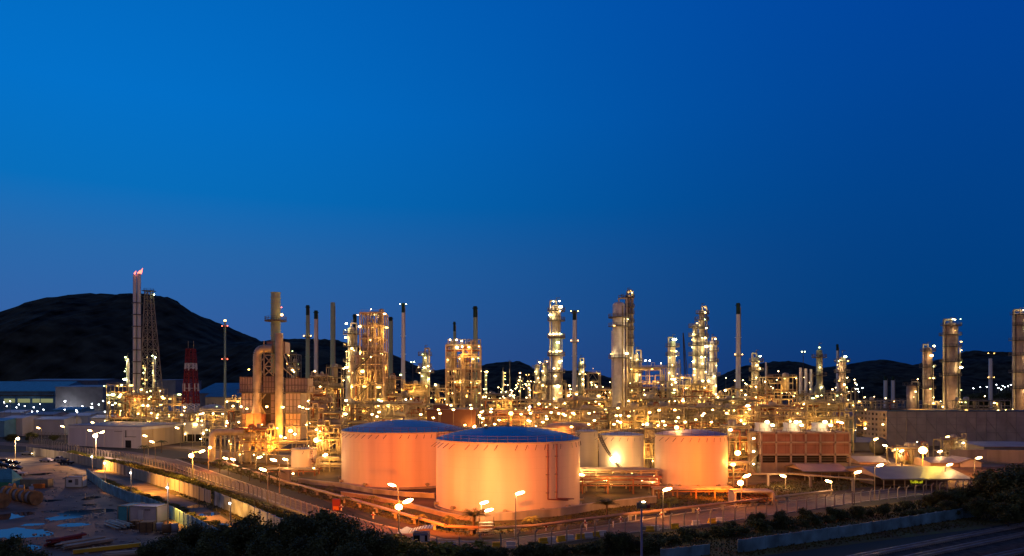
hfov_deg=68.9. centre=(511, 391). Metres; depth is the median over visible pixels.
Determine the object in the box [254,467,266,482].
palm tree
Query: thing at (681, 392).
process structure
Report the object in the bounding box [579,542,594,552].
bush
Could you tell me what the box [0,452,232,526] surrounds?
earth track
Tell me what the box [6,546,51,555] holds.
tree
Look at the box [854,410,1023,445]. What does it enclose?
windowed building
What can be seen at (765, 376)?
chimney stack
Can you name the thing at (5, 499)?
cable reel
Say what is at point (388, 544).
tree
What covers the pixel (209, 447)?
floodlight mast
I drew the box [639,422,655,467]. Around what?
process structure
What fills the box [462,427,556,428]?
pipe rack
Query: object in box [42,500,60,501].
puddle
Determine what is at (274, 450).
pipe rack
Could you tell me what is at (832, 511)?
tree
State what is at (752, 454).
stair tower
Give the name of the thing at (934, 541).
railway track
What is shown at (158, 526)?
cable reel
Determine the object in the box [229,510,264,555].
tree
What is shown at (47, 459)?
parked car
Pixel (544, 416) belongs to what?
process structure
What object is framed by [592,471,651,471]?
pipe rack
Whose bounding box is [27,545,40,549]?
puddle
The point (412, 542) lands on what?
bush
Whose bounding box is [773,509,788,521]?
tree
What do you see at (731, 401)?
process structure
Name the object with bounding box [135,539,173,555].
tree
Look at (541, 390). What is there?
process structure
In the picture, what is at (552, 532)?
road kerb
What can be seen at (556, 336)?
distillation column
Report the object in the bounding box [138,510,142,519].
door
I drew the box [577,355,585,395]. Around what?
distillation column
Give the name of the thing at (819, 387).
distillation column
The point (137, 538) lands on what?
debris
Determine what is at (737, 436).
process structure
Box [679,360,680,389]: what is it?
chimney stack
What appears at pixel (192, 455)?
floodlight mast
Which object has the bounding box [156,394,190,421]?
process structure
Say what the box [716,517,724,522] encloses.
road block
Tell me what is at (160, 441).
palm tree
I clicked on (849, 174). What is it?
sky
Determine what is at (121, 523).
scaffold bundle
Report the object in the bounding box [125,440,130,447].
door
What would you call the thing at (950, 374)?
distillation column
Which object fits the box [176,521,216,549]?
tree
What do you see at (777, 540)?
sheet fence
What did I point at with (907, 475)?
open shed
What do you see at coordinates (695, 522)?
road block
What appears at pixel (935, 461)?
workshop
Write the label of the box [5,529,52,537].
puddle
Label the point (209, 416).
process structure
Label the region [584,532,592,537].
road block
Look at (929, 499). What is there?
tree
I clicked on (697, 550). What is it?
sheet fence
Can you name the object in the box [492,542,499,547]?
road block
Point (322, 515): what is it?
tree
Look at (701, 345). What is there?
distillation column
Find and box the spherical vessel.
[869,437,888,454]
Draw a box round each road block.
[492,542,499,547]
[506,541,515,547]
[538,537,547,543]
[547,536,555,542]
[556,535,565,541]
[565,534,573,540]
[575,533,584,539]
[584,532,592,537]
[645,526,654,531]
[671,523,679,528]
[691,520,700,525]
[707,518,716,523]
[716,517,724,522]
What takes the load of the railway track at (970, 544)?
on the railway bed
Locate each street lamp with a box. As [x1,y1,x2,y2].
[259,468,268,502]
[270,458,279,492]
[388,483,398,499]
[480,500,487,524]
[484,508,492,524]
[515,490,524,538]
[636,501,649,555]
[662,487,671,531]
[854,470,860,504]
[874,463,883,499]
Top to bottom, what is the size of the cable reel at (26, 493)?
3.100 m
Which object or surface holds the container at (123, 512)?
on the yard ground at (102, 502)
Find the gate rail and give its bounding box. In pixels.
[436,536,481,545]
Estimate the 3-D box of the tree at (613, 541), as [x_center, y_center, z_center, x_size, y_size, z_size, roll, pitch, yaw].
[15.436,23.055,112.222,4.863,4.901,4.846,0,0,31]
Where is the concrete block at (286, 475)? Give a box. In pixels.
[280,469,290,484]
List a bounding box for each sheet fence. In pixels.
[86,469,217,529]
[660,544,709,555]
[738,508,974,551]
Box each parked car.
[0,458,10,461]
[0,463,11,467]
[5,460,20,464]
[8,465,22,469]
[13,470,27,475]
[20,451,32,454]
[39,458,53,461]
[52,456,66,460]
[58,459,73,464]
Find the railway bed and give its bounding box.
[877,522,1023,555]
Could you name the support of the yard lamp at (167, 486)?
on the yard ground at (102, 502)
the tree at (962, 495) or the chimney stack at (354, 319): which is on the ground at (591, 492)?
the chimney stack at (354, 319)
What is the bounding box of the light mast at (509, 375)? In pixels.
[508,360,511,392]
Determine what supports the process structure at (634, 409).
on the ground at (591, 492)
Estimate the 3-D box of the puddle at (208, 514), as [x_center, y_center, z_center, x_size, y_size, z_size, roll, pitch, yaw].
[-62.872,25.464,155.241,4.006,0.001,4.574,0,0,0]
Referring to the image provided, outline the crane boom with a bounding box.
[683,333,689,401]
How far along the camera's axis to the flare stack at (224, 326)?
419.52 m
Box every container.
[20,478,52,486]
[65,476,86,487]
[117,502,143,520]
[129,503,166,522]
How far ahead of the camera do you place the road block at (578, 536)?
128.62 m
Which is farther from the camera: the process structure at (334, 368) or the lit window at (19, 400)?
the lit window at (19, 400)
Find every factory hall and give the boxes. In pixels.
[0,381,83,411]
[20,379,130,384]
[55,385,142,413]
[157,379,200,404]
[195,383,262,405]
[205,389,241,414]
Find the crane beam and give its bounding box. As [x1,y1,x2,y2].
[73,542,140,553]
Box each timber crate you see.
[130,520,142,527]
[139,520,155,531]
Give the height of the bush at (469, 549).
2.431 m
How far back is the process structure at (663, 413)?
279.23 m
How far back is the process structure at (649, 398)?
306.92 m
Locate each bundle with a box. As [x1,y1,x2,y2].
[43,533,86,546]
[54,536,113,549]
[104,519,134,528]
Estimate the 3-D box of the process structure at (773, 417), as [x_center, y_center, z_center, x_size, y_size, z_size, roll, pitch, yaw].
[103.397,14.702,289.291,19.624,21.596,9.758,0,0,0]
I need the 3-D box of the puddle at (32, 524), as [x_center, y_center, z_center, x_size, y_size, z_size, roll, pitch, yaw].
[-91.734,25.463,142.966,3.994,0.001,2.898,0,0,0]
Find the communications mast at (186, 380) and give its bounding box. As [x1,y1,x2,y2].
[180,341,199,421]
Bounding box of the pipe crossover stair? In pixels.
[478,516,493,536]
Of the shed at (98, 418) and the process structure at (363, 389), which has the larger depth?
the shed at (98, 418)
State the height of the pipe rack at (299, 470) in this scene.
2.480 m
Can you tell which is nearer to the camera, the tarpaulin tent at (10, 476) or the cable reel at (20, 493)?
the cable reel at (20, 493)
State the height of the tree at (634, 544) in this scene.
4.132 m
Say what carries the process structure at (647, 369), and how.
on the ground at (591, 492)
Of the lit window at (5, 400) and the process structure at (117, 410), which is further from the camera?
the lit window at (5, 400)
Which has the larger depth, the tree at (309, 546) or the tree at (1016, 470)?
the tree at (1016, 470)
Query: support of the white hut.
on the ground at (591, 492)
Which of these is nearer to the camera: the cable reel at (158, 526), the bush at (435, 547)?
the bush at (435, 547)
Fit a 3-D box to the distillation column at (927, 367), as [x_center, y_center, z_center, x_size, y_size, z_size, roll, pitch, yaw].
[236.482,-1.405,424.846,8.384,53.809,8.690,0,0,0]
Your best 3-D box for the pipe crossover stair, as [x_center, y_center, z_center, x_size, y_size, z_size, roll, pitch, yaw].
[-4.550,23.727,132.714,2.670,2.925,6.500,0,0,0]
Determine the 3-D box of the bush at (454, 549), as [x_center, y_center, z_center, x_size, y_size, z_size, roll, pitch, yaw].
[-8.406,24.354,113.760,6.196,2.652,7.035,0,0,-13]
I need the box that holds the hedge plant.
[271,510,283,514]
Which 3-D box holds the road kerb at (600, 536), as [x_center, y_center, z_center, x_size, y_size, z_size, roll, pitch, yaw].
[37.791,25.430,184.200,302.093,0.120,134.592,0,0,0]
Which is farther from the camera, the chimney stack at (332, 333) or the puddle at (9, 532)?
the chimney stack at (332, 333)
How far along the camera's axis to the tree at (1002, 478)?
150.07 m
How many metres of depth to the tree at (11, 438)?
369.44 m
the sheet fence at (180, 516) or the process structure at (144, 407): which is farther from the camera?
the process structure at (144, 407)
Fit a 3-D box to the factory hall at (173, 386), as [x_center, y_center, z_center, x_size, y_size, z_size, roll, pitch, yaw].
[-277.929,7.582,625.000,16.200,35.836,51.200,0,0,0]
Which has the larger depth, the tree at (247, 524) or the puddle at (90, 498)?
the puddle at (90, 498)
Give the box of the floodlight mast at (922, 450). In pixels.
[919,447,926,465]
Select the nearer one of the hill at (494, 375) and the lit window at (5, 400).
the lit window at (5, 400)
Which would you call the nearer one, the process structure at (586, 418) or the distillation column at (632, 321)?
the process structure at (586, 418)
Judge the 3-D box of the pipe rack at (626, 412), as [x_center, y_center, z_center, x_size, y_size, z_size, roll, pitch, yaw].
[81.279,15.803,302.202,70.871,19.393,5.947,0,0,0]
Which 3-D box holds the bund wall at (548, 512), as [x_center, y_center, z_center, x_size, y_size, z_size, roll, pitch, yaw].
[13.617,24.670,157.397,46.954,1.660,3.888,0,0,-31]
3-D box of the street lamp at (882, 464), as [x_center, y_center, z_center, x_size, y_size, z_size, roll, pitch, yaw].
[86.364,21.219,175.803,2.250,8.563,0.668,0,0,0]
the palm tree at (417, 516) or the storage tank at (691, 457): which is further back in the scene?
the storage tank at (691, 457)
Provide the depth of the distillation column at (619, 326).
337.69 m
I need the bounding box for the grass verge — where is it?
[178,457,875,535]
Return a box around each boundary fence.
[29,436,77,450]
[76,446,401,537]
[479,480,971,547]
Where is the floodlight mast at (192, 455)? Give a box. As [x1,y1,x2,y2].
[189,450,204,477]
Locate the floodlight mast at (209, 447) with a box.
[208,446,211,470]
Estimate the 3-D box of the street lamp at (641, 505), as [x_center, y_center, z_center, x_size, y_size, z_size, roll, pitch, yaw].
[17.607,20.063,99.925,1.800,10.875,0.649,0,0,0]
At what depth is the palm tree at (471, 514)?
133.43 m
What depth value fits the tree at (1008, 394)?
690.90 m
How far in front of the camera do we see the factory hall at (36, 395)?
620.00 m
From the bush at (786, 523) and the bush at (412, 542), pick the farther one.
the bush at (786, 523)
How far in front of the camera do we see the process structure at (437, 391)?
331.10 m
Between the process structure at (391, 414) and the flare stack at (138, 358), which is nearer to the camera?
the process structure at (391, 414)
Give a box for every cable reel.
[0,486,11,492]
[0,493,10,507]
[5,487,17,499]
[11,488,22,500]
[17,489,28,502]
[23,490,34,503]
[27,491,43,504]
[155,522,163,532]
[162,523,169,533]
[170,523,178,533]
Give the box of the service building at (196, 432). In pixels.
[184,420,233,441]
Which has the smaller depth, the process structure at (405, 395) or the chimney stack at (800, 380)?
the process structure at (405, 395)
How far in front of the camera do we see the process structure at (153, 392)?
426.51 m
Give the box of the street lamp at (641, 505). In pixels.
[636,501,649,555]
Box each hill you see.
[0,293,452,410]
[430,361,669,401]
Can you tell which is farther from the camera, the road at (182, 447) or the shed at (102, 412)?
the shed at (102, 412)
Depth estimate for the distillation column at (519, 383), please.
598.90 m
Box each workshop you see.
[913,457,961,466]
[938,441,1023,449]
[948,455,983,466]
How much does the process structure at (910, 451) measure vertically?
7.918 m
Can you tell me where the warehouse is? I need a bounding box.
[68,421,184,448]
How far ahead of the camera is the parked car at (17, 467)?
242.05 m
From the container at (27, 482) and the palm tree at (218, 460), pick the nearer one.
the container at (27, 482)
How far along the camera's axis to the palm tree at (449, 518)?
135.86 m
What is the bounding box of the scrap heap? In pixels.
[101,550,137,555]
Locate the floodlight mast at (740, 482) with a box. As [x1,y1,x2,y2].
[737,474,749,504]
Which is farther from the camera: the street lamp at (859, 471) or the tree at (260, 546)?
the street lamp at (859, 471)
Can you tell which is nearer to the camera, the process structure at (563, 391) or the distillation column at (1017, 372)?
the process structure at (563, 391)
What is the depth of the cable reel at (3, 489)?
176.73 m
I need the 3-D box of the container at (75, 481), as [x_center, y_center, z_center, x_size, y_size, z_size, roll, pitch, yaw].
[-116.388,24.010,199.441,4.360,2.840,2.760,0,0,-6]
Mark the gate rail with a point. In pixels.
(459, 541)
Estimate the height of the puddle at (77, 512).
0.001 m
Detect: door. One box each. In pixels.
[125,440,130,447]
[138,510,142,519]
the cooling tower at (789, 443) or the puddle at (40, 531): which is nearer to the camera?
the puddle at (40, 531)
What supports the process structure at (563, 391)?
on the ground at (591, 492)
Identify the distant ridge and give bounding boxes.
[705,350,1011,399]
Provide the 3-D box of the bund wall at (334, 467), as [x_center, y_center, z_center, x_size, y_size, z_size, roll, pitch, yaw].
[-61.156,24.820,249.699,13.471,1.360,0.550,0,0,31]
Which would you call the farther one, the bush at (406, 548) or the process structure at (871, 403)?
the process structure at (871, 403)
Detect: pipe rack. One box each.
[109,416,226,424]
[209,429,244,463]
[256,441,336,462]
[265,468,321,475]
[314,456,340,471]
[399,403,450,420]
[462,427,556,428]
[480,413,614,431]
[580,429,743,449]
[580,467,659,488]
[580,475,661,493]
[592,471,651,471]
[625,408,801,428]
[651,486,736,498]
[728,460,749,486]
[849,409,1014,409]
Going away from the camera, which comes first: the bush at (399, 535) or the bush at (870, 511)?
the bush at (399, 535)
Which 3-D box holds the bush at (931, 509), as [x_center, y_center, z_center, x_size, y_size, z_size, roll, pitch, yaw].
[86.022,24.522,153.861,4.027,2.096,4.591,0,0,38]
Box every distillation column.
[123,353,129,400]
[152,355,155,421]
[341,320,358,427]
[416,345,433,407]
[484,371,487,411]
[502,367,505,401]
[517,375,522,406]
[527,381,530,396]
[532,362,541,396]
[540,358,548,404]
[546,298,565,416]
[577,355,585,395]
[608,295,628,428]
[621,288,634,413]
[629,347,642,393]
[665,334,679,401]
[688,323,699,389]
[695,303,708,387]
[704,334,719,399]
[749,350,763,404]
[812,347,826,398]
[834,350,849,406]
[903,379,919,408]
[919,342,935,408]
[939,317,962,408]
[1008,308,1023,409]
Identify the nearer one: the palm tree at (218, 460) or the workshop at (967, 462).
the palm tree at (218, 460)
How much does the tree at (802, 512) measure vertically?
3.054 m
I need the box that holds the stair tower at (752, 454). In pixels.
[747,431,759,472]
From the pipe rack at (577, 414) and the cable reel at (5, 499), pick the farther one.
the pipe rack at (577, 414)
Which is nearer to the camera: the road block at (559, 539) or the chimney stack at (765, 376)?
the road block at (559, 539)
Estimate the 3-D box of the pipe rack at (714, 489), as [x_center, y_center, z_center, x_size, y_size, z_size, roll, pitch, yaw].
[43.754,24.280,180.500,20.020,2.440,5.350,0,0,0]
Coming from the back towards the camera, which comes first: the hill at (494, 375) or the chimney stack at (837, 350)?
the hill at (494, 375)
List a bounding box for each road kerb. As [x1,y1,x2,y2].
[176,459,967,540]
[177,467,930,549]
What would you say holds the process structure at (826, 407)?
on the ground at (591, 492)
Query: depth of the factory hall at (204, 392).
577.19 m
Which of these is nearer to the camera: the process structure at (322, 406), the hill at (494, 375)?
the process structure at (322, 406)
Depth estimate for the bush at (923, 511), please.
148.38 m
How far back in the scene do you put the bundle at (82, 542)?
123.09 m
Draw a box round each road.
[0,442,972,548]
[160,445,336,460]
[847,453,1023,468]
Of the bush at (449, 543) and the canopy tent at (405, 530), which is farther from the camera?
the canopy tent at (405, 530)
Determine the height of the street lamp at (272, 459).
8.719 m
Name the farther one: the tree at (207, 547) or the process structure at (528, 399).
the process structure at (528, 399)
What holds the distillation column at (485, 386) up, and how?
on the ground at (591, 492)
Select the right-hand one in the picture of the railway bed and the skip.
the railway bed
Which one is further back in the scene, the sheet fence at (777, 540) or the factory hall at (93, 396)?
the factory hall at (93, 396)
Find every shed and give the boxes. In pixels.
[0,410,39,417]
[0,418,15,436]
[4,415,39,435]
[23,412,69,415]
[33,416,81,434]
[53,407,93,412]
[63,413,103,423]
[83,411,116,414]
[90,415,132,422]
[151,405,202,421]
[786,464,850,480]
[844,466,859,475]
[845,466,970,489]
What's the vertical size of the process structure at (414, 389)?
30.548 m
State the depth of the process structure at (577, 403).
308.36 m
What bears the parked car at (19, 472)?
on the yard ground at (102, 502)
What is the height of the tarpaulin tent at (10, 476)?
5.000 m
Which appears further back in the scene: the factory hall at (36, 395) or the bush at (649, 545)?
the factory hall at (36, 395)
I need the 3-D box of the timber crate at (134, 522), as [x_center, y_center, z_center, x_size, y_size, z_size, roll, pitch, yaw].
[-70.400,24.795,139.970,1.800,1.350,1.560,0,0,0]
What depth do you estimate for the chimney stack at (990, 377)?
519.40 m
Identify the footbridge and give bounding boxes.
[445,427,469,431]
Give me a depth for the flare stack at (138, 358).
429.12 m
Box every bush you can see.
[206,520,220,524]
[381,533,406,539]
[395,537,412,546]
[395,539,407,554]
[397,542,431,555]
[402,544,433,555]
[406,539,446,550]
[406,548,435,555]
[424,542,456,555]
[439,542,453,546]
[439,547,450,555]
[445,544,473,555]
[456,543,479,555]
[459,539,491,555]
[478,545,502,555]
[497,547,509,555]
[509,548,529,555]
[514,543,534,555]
[524,541,551,555]
[543,545,563,555]
[555,543,573,555]
[568,545,581,552]
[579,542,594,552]
[582,538,604,552]
[632,537,662,552]
[638,533,666,545]
[638,534,666,550]
[661,534,671,542]
[668,533,682,543]
[675,526,703,541]
[697,531,711,537]
[709,525,733,536]
[720,523,744,536]
[741,526,749,532]
[744,517,775,532]
[774,518,797,529]
[800,513,824,525]
[836,508,852,520]
[847,506,866,518]
[865,508,876,514]
[891,505,903,511]
[895,509,920,516]
[905,508,929,514]
[914,501,926,507]
[921,506,939,512]
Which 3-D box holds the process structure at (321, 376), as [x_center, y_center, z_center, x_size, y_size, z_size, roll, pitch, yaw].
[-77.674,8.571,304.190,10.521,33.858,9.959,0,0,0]
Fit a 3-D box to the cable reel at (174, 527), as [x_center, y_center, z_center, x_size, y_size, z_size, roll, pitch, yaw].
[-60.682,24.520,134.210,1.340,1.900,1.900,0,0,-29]
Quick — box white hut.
[847,456,889,463]
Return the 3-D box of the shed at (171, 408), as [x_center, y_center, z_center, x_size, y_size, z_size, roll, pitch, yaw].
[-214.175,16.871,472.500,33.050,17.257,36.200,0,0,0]
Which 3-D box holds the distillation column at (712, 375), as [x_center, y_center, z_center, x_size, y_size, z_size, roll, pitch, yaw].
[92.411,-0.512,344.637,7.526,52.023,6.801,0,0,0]
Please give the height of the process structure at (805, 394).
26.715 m
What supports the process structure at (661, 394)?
on the ground at (591, 492)
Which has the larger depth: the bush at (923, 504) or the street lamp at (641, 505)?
the bush at (923, 504)
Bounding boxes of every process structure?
[106,383,132,420]
[118,391,162,421]
[139,387,167,421]
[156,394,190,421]
[180,409,208,433]
[200,406,234,445]
[225,395,241,448]
[230,423,274,463]
[286,351,300,377]
[306,386,332,462]
[308,371,332,447]
[315,410,347,462]
[326,364,345,435]
[341,397,374,427]
[351,351,387,420]
[359,309,388,421]
[373,397,424,421]
[385,391,429,420]
[386,373,404,407]
[403,380,428,408]
[430,384,446,407]
[445,339,481,426]
[482,391,513,406]
[482,395,529,426]
[482,408,532,426]
[514,396,538,425]
[525,398,564,425]
[532,381,546,411]
[532,407,575,426]
[547,379,569,407]
[564,395,607,423]
[565,389,588,419]
[571,405,610,445]
[583,384,610,450]
[587,371,600,403]
[604,403,646,433]
[626,383,658,406]
[626,394,672,431]
[630,362,666,405]
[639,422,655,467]
[643,402,688,455]
[653,375,676,404]
[668,392,714,428]
[669,377,693,428]
[685,402,729,432]
[686,380,715,422]
[708,394,760,427]
[715,391,730,431]
[719,419,749,467]
[724,388,753,405]
[724,404,760,459]
[744,381,768,420]
[755,402,806,428]
[759,371,797,421]
[789,389,818,426]
[791,398,853,453]
[809,389,837,425]
[819,409,856,450]
[827,388,856,427]
[847,397,906,433]
[887,441,928,463]
[919,401,949,408]
[933,433,966,456]
[947,396,1010,409]
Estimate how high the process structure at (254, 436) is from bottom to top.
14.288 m
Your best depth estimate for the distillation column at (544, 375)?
518.14 m
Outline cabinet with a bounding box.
[332,498,340,509]
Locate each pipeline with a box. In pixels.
[216,458,446,529]
[446,497,768,534]
[748,473,873,490]
[775,490,832,500]
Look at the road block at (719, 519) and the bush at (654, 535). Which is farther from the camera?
the road block at (719, 519)
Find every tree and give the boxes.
[0,533,37,555]
[2,433,17,442]
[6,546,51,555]
[23,432,38,441]
[48,434,60,441]
[116,416,138,421]
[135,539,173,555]
[151,531,191,552]
[155,440,167,452]
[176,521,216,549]
[192,534,235,555]
[196,522,243,555]
[212,459,228,472]
[220,465,235,474]
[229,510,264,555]
[241,469,257,480]
[243,533,288,555]
[250,518,304,554]
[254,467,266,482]
[261,472,276,484]
[270,468,285,485]
[275,511,320,541]
[284,530,331,555]
[300,505,344,537]
[312,512,364,555]
[330,522,386,554]
[341,496,351,508]
[366,495,379,503]
[366,532,401,555]
[412,514,425,526]
[442,515,458,530]
[459,508,490,533]
[524,516,540,531]
[593,495,619,519]
[597,530,631,555]
[621,531,640,555]
[656,497,679,512]
[722,521,737,525]
[747,512,766,529]
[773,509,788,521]
[796,507,814,518]
[825,506,839,516]
[853,505,866,517]
[878,503,891,516]
[898,499,916,509]
[922,494,939,506]
[931,488,957,505]
[937,499,962,514]
[946,484,976,505]
[958,393,986,407]
[963,482,988,506]
[967,468,1010,514]
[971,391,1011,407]
[980,465,1023,496]
[995,391,1011,408]
[995,462,1023,493]
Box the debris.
[31,469,166,553]
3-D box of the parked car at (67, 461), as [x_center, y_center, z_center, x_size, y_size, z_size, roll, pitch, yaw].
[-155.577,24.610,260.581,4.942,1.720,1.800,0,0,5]
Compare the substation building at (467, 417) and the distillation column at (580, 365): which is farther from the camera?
the distillation column at (580, 365)
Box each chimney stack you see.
[303,305,311,438]
[313,310,318,437]
[330,302,335,375]
[353,314,356,351]
[388,317,392,381]
[400,303,405,391]
[453,322,455,407]
[472,306,477,407]
[571,310,578,396]
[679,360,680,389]
[734,303,742,401]
[765,362,766,403]
[798,368,802,400]
[804,369,807,400]
[809,369,812,397]
[836,344,838,396]
[883,376,887,407]
[890,376,894,407]
[987,353,994,407]
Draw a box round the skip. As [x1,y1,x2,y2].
[31,483,44,487]
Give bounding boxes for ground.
[0,396,981,555]
[0,469,180,555]
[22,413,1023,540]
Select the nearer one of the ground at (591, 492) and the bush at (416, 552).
the bush at (416, 552)
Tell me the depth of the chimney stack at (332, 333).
408.92 m
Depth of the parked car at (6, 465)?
248.84 m
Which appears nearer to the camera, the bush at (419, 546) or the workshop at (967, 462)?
the bush at (419, 546)
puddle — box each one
[0,512,33,519]
[0,527,35,537]
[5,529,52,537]
[20,523,45,525]
[27,473,50,474]
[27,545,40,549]
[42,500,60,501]
[45,515,83,520]
[57,510,105,515]
[57,523,89,526]
[81,496,100,499]
[93,509,116,512]
[188,504,207,507]
[199,512,220,515]
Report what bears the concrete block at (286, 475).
on the grass verge
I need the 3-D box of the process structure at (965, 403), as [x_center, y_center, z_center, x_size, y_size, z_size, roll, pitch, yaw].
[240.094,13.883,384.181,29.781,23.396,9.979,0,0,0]
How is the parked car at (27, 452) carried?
on the earth track at (30, 462)
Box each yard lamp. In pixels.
[104,459,105,481]
[166,482,168,522]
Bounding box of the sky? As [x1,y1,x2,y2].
[0,0,1023,392]
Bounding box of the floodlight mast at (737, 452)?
[735,451,740,478]
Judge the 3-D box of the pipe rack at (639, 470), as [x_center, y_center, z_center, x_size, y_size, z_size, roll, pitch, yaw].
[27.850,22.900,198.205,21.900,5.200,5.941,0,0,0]
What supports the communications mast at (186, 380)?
on the ground at (591, 492)
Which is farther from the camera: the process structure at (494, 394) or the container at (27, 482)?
the process structure at (494, 394)
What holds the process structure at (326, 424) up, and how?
on the ground at (591, 492)
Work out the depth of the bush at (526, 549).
114.72 m
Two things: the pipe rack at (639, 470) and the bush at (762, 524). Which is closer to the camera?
the bush at (762, 524)
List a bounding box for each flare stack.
[132,268,165,421]
[223,320,225,406]
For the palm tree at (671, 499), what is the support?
on the ground at (591, 492)
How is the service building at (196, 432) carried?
on the ground at (591, 492)
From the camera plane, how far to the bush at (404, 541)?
116.89 m
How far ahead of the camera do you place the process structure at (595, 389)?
321.85 m
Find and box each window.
[4,399,14,402]
[18,399,29,402]
[32,399,39,402]
[41,399,52,402]
[414,535,428,540]
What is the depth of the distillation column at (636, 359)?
343.92 m
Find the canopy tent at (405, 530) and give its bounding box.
[397,527,416,535]
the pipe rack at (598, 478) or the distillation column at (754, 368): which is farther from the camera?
the distillation column at (754, 368)
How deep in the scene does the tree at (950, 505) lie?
149.46 m
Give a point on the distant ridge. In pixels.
(867, 376)
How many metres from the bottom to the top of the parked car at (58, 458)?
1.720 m
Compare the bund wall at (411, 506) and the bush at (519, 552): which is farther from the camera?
the bund wall at (411, 506)
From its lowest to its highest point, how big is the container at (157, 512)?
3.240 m
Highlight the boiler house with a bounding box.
[232,292,312,448]
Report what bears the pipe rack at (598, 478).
on the ground at (591, 492)
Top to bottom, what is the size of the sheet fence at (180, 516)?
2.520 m
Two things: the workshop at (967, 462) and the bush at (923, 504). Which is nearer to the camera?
the bush at (923, 504)
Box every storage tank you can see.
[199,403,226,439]
[286,444,317,470]
[336,417,463,489]
[432,422,583,513]
[545,422,589,435]
[575,426,597,471]
[595,429,644,466]
[651,426,731,490]
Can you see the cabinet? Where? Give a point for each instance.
(336, 503)
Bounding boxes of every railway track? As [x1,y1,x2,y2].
[848,522,1023,555]
[905,531,1023,555]
[985,548,1023,555]
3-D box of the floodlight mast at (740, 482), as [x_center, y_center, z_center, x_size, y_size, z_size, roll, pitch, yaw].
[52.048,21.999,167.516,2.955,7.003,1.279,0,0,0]
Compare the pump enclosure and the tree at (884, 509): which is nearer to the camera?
the tree at (884, 509)
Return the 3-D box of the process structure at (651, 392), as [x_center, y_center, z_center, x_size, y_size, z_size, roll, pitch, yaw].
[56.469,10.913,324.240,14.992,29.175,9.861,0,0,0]
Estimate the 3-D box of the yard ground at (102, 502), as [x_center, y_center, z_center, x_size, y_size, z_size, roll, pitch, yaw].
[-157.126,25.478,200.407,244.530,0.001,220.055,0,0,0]
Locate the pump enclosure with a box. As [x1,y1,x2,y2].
[727,489,776,504]
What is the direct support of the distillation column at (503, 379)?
on the ground at (591, 492)
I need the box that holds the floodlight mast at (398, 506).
[395,499,412,530]
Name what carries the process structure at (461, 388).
on the ground at (591, 492)
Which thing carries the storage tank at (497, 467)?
on the ground at (591, 492)
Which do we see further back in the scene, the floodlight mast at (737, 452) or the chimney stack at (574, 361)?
the chimney stack at (574, 361)
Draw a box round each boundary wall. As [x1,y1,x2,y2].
[26,446,210,502]
[214,491,283,531]
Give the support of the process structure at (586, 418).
on the ground at (591, 492)
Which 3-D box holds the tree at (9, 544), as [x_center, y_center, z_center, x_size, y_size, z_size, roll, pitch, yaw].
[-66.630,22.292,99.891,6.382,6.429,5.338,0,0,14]
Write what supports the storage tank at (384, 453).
on the ground at (591, 492)
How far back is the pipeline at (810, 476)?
198.71 m
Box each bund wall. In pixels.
[189,449,290,464]
[298,478,434,497]
[322,465,340,468]
[340,491,476,520]
[476,496,656,520]
[949,450,1023,463]
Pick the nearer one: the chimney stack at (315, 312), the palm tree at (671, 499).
the palm tree at (671, 499)
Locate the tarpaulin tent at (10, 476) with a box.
[0,469,21,487]
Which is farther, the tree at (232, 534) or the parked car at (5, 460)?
the parked car at (5, 460)
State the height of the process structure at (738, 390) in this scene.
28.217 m
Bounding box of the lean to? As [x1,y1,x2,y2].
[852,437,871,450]
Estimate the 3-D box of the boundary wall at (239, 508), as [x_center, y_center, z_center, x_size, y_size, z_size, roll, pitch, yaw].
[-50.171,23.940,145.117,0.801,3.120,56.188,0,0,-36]
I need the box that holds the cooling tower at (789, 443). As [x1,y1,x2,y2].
[745,421,850,474]
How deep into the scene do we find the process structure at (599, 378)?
361.89 m
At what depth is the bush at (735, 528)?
131.69 m
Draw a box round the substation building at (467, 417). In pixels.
[425,405,477,426]
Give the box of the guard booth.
[408,525,433,541]
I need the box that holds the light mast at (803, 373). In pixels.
[803,352,803,400]

